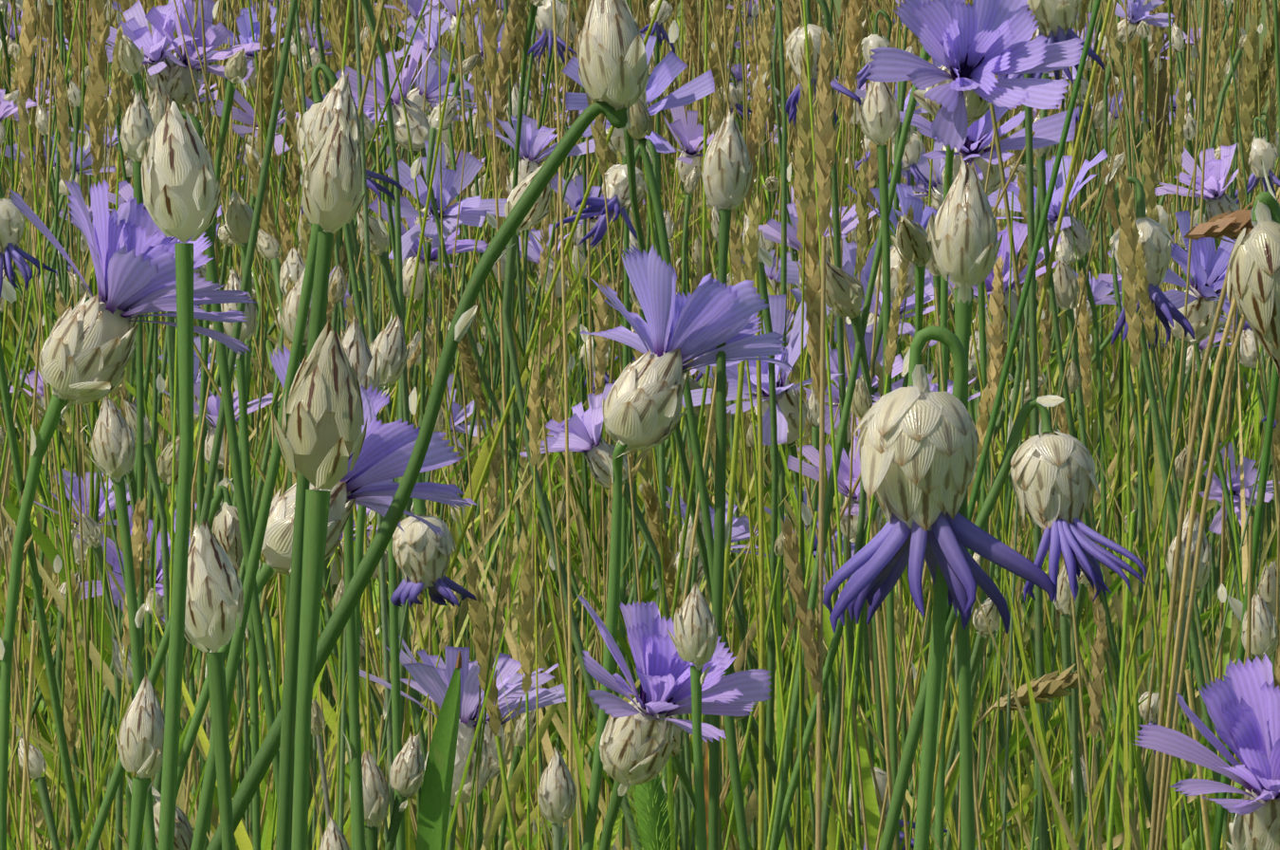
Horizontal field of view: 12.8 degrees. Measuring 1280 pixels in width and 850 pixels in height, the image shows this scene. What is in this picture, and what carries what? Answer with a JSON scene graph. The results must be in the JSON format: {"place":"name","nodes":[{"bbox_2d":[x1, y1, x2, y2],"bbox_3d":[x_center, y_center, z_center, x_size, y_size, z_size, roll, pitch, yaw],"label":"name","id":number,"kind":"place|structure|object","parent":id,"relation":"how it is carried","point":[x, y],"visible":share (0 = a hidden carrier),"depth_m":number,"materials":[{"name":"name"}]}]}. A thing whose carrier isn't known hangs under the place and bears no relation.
{"place":"outdoors","nodes":[
{"label":"outdoors","id":0,"kind":"place"},
{"bbox_2d":[0,0,1279,849],"bbox_3d":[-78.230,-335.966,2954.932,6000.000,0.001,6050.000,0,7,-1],"label":"meadow ground","id":1,"kind":"structure","parent":0,"point":[1262,20],"depth_m":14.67,"materials":[{"name":"green plant"}]},
{"bbox_2d":[87,395,156,849],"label":"flower bud","id":2,"kind":"object","parent":1,"relation":"on","point":[113,445],"visible":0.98,"depth_m":0.99,"materials":[{"name":"plant"}]},
{"bbox_2d":[0,179,256,849],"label":"flower","id":3,"kind":"object","parent":1,"relation":"on","point":[87,351],"visible":0.94,"depth_m":0.94,"materials":[{"name":"purple plant"}]},
{"bbox_2d":[75,502,197,688],"bbox_3d":[-0.165,0.253,1.983,0.046,0.451,0.089,-3,7,-27],"label":"flower","id":4,"kind":"object","parent":1,"relation":"on","point":[112,558],"visible":0.19,"depth_m":1.98,"materials":[{"name":"purple plant"}]},
{"bbox_2d":[120,88,156,849],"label":"flower bud","id":5,"kind":"object","parent":1,"relation":"on","point":[137,126],"visible":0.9,"depth_m":1.49,"materials":[{"name":"green plant"}]},
{"bbox_2d":[115,674,164,849],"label":"flower bud","id":6,"kind":"object","parent":1,"relation":"on","point":[139,742],"visible":0.94,"depth_m":0.94,"materials":[{"name":"beige plant"}]},
{"bbox_2d":[125,779,193,849],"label":"flower bud","id":7,"kind":"object","parent":1,"relation":"on","point":[183,833],"visible":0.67,"depth_m":1.01,"materials":[{"name":"plant"}]},
{"bbox_2d":[85,477,250,849],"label":"flower bud","id":8,"kind":"object","parent":1,"relation":"on","point":[224,521],"visible":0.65,"depth_m":1.15,"materials":[{"name":"plant"}]},
{"bbox_2d":[141,95,220,849],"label":"flower bud","id":9,"kind":"object","parent":1,"relation":"on","point":[181,191],"visible":1,"depth_m":0.74,"materials":[{"name":"plant"}]},
{"bbox_2d":[165,204,221,714],"bbox_3d":[-0.183,0.180,2.195,0.048,0.548,0.086,0,7,-1],"label":"flower","id":10,"kind":"object","parent":1,"relation":"on","point":[202,270],"visible":0.1,"depth_m":2.20,"materials":[{"name":"green plant"}]},
{"bbox_2d":[183,517,243,849],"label":"flower bud","id":11,"kind":"object","parent":1,"relation":"on","point":[214,599],"visible":0.96,"depth_m":0.78,"materials":[{"name":"beige plant"}]},
{"bbox_2d":[180,110,291,849],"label":"flower bud","id":12,"kind":"object","parent":1,"relation":"on","point":[237,487],"visible":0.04,"depth_m":1.08,"materials":[{"name":"green plant"}]},
{"bbox_2d":[219,266,260,849],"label":"flower bud","id":13,"kind":"object","parent":1,"relation":"on","point":[249,325],"visible":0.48,"depth_m":1.31,"materials":[{"name":"green plant"}]},
{"bbox_2d":[201,4,284,91],"bbox_3d":[-0.212,0.052,3.198,0.049,0.575,0.064,-4,8,-33],"label":"flower","id":14,"kind":"object","parent":1,"relation":"on","point":[243,20],"visible":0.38,"depth_m":3.18,"materials":[{"name":"purple plant"}]},
{"bbox_2d":[190,68,362,849],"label":"flower bud","id":15,"kind":"object","parent":1,"relation":"on","point":[338,97],"visible":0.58,"depth_m":1.00,"materials":[{"name":"green plant"}]},
{"bbox_2d":[279,267,312,838],"bbox_3d":[-0.082,0.259,1.318,0.010,0.589,0.072,1,7,7],"label":"flower bud","id":16,"kind":"object","parent":1,"relation":"on","point":[288,319],"visible":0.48,"depth_m":1.31,"materials":[{"name":"plant"}]},
{"bbox_2d":[156,345,477,849],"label":"flower","id":17,"kind":"object","parent":1,"relation":"on","point":[383,459],"visible":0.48,"depth_m":1.12,"materials":[{"name":"purple plant"}]},
{"bbox_2d":[273,319,367,849],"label":"flower bud","id":18,"kind":"object","parent":1,"relation":"on","point":[325,435],"visible":1,"depth_m":0.66,"materials":[{"name":"beige plant"}]},
{"bbox_2d":[275,108,365,849],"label":"flower bud","id":19,"kind":"object","parent":1,"relation":"on","point":[332,199],"visible":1,"depth_m":0.82,"materials":[{"name":"plant"}]},
{"bbox_2d":[318,815,349,849],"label":"flower bud","id":20,"kind":"object","parent":1,"relation":"on","point":[333,837],"visible":1,"depth_m":1.18,"materials":[{"name":"beige plant"}]},
{"bbox_2d":[301,93,386,585],"bbox_3d":[-0.148,0.109,2.799,0.044,0.552,0.069,4,7,29],"label":"flower","id":21,"kind":"object","parent":1,"relation":"on","point":[310,102],"depth_m":2.79,"materials":[{"name":"purple plant"}]},
{"bbox_2d":[341,311,380,849],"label":"flower bud","id":22,"kind":"object","parent":1,"relation":"on","point":[366,363],"visible":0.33,"depth_m":1.17,"materials":[{"name":"green plant"}]},
{"bbox_2d":[348,749,389,849],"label":"flower bud","id":23,"kind":"object","parent":1,"relation":"on","point":[375,795],"visible":0.79,"depth_m":1.20,"materials":[{"name":"beige plant"}]},
{"bbox_2d":[348,310,409,849],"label":"flower bud","id":24,"kind":"object","parent":1,"relation":"on","point":[389,345],"visible":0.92,"depth_m":1.19,"materials":[{"name":"plant"}]},
{"bbox_2d":[384,731,424,849],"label":"flower bud","id":25,"kind":"object","parent":1,"relation":"on","point":[407,772],"visible":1,"depth_m":1.20,"materials":[{"name":"beige plant"}]},
{"bbox_2d":[367,196,488,816],"bbox_3d":[-0.084,0.159,2.503,0.052,0.519,0.070,-3,7,-25],"label":"flower","id":26,"kind":"object","parent":1,"relation":"on","point":[462,246],"visible":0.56,"depth_m":2.49,"materials":[{"name":"purple plant"}]},
{"bbox_2d":[206,0,652,849],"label":"flower bud","id":27,"kind":"object","parent":1,"relation":"on","point":[612,63],"visible":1,"depth_m":0.95,"materials":[{"name":"green plant"}]},
{"bbox_2d":[387,472,476,849],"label":"flower","id":28,"kind":"object","parent":1,"relation":"on","point":[419,552],"visible":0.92,"depth_m":1.22,"materials":[{"name":"beige plant"}]},
{"bbox_2d":[537,746,576,849],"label":"flower bud","id":29,"kind":"object","parent":1,"relation":"on","point":[557,792],"visible":1,"depth_m":1.20,"materials":[{"name":"beige plant"}]},
{"bbox_2d":[562,33,714,849],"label":"flower","id":30,"kind":"object","parent":1,"relation":"on","point":[669,67],"visible":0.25,"depth_m":1.99,"materials":[{"name":"purple plant"}]},
{"bbox_2d":[0,0,1279,849],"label":"flowers","id":31,"kind":"object","parent":1,"relation":"on","point":[526,139],"visible":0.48,"depth_m":2.13,"materials":[{"name":"green plant"}]},
{"bbox_2d":[0,0,1279,849],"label":"meadow grass culms","id":32,"kind":"object","parent":1,"relation":"on","point":[1254,85],"visible":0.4,"depth_m":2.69,"materials":[{"name":"green plant"}]},
{"bbox_2d":[576,594,771,849],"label":"flower","id":33,"kind":"object","parent":1,"relation":"on","point":[636,742],"visible":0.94,"depth_m":1.08,"materials":[{"name":"purple plant"}]},
{"bbox_2d":[579,243,794,849],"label":"flower","id":34,"kind":"object","parent":1,"relation":"on","point":[641,406],"visible":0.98,"depth_m":1.20,"materials":[{"name":"purple plant"}]},
{"bbox_2d":[626,98,749,849],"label":"flower bud","id":35,"kind":"object","parent":1,"relation":"on","point":[641,126],"visible":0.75,"depth_m":1.27,"materials":[{"name":"green plant"}]},
{"bbox_2d":[666,581,717,849],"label":"flower bud","id":36,"kind":"object","parent":1,"relation":"on","point":[695,639],"visible":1,"depth_m":1.00,"materials":[{"name":"beige plant"}]},
{"bbox_2d":[142,0,1279,849],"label":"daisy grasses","id":37,"kind":"object","parent":1,"relation":"on","point":[651,816],"visible":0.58,"depth_m":1.20,"materials":[{"name":"green plant"}]},
{"bbox_2d":[701,106,752,849],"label":"flower bud","id":38,"kind":"object","parent":1,"relation":"on","point":[727,171],"visible":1,"depth_m":1.20,"materials":[{"name":"plant"}]},
{"bbox_2d":[755,485,855,849],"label":"flower","id":39,"kind":"object","parent":1,"relation":"on","point":[768,510],"visible":0.08,"depth_m":2.40,"materials":[{"name":"purple plant"}]},
{"bbox_2d":[859,80,901,849],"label":"flower bud","id":40,"kind":"object","parent":1,"relation":"on","point":[880,116],"visible":0.77,"depth_m":1.45,"materials":[{"name":"green plant"}]},
{"bbox_2d":[846,182,937,771],"bbox_3d":[0.099,0.194,2.014,0.052,0.560,0.091,0,7,-1],"label":"flower","id":41,"kind":"object","parent":1,"relation":"on","point":[905,196],"visible":0.17,"depth_m":2.00,"materials":[{"name":"green plant"}]},
{"bbox_2d":[822,325,1057,849],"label":"drooping flower","id":42,"kind":"object","parent":1,"relation":"on","point":[918,441],"visible":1,"depth_m":0.89,"materials":[{"name":"plant"}]},
{"bbox_2d":[928,153,1002,849],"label":"flower bud","id":43,"kind":"object","parent":1,"relation":"on","point":[965,245],"visible":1,"depth_m":0.90,"materials":[{"name":"plant"}]},
{"bbox_2d":[865,0,1084,849],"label":"flower","id":44,"kind":"object","parent":1,"relation":"on","point":[976,48],"visible":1,"depth_m":1.43,"materials":[{"name":"purple plant"}]},
{"bbox_2d":[899,57,1076,849],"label":"flower","id":45,"kind":"object","parent":1,"relation":"on","point":[976,148],"visible":0.46,"depth_m":1.74,"materials":[{"name":"purple plant"}]},
{"bbox_2d":[925,219,1060,849],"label":"flower","id":46,"kind":"object","parent":1,"relation":"on","point":[1019,231],"visible":0.27,"depth_m":2.00,"materials":[{"name":"purple plant"}]},
{"bbox_2d":[878,394,1146,849],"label":"flower","id":47,"kind":"object","parent":1,"relation":"on","point":[1054,483],"visible":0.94,"depth_m":1.20,"materials":[{"name":"beige plant"}]},
{"bbox_2d":[987,147,1107,821],"bbox_3d":[0.160,0.165,2.309,0.052,0.553,0.077,1,7,11],"label":"flower","id":48,"kind":"object","parent":1,"relation":"on","point":[1083,241],"visible":0.62,"depth_m":2.31,"materials":[{"name":"purple plant"}]},
{"bbox_2d":[1147,505,1212,849],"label":"flower bud","id":49,"kind":"object","parent":1,"relation":"on","point":[1204,566],"visible":0.58,"depth_m":1.22,"materials":[{"name":"plant"}]},
{"bbox_2d":[1162,210,1236,614],"bbox_3d":[0.186,0.208,1.903,0.048,0.557,0.081,3,7,21],"label":"flower","id":50,"kind":"object","parent":1,"relation":"on","point":[1208,268],"visible":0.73,"depth_m":1.90,"materials":[{"name":"purple plant"}]},
{"bbox_2d":[1133,653,1279,849],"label":"flower","id":51,"kind":"object","parent":1,"relation":"on","point":[1242,702],"visible":1,"depth_m":0.94,"materials":[{"name":"purple plant"}]},
{"bbox_2d":[1225,162,1279,378],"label":"flower bud","id":52,"kind":"object","parent":1,"relation":"on","point":[1253,283],"visible":1,"depth_m":0.92,"materials":[{"name":"beige plant"}]},
{"bbox_2d":[1240,592,1278,661],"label":"flower bud","id":53,"kind":"object","parent":1,"relation":"on","point":[1264,640],"visible":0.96,"depth_m":1.30,"materials":[{"name":"beige plant"}]}
]}

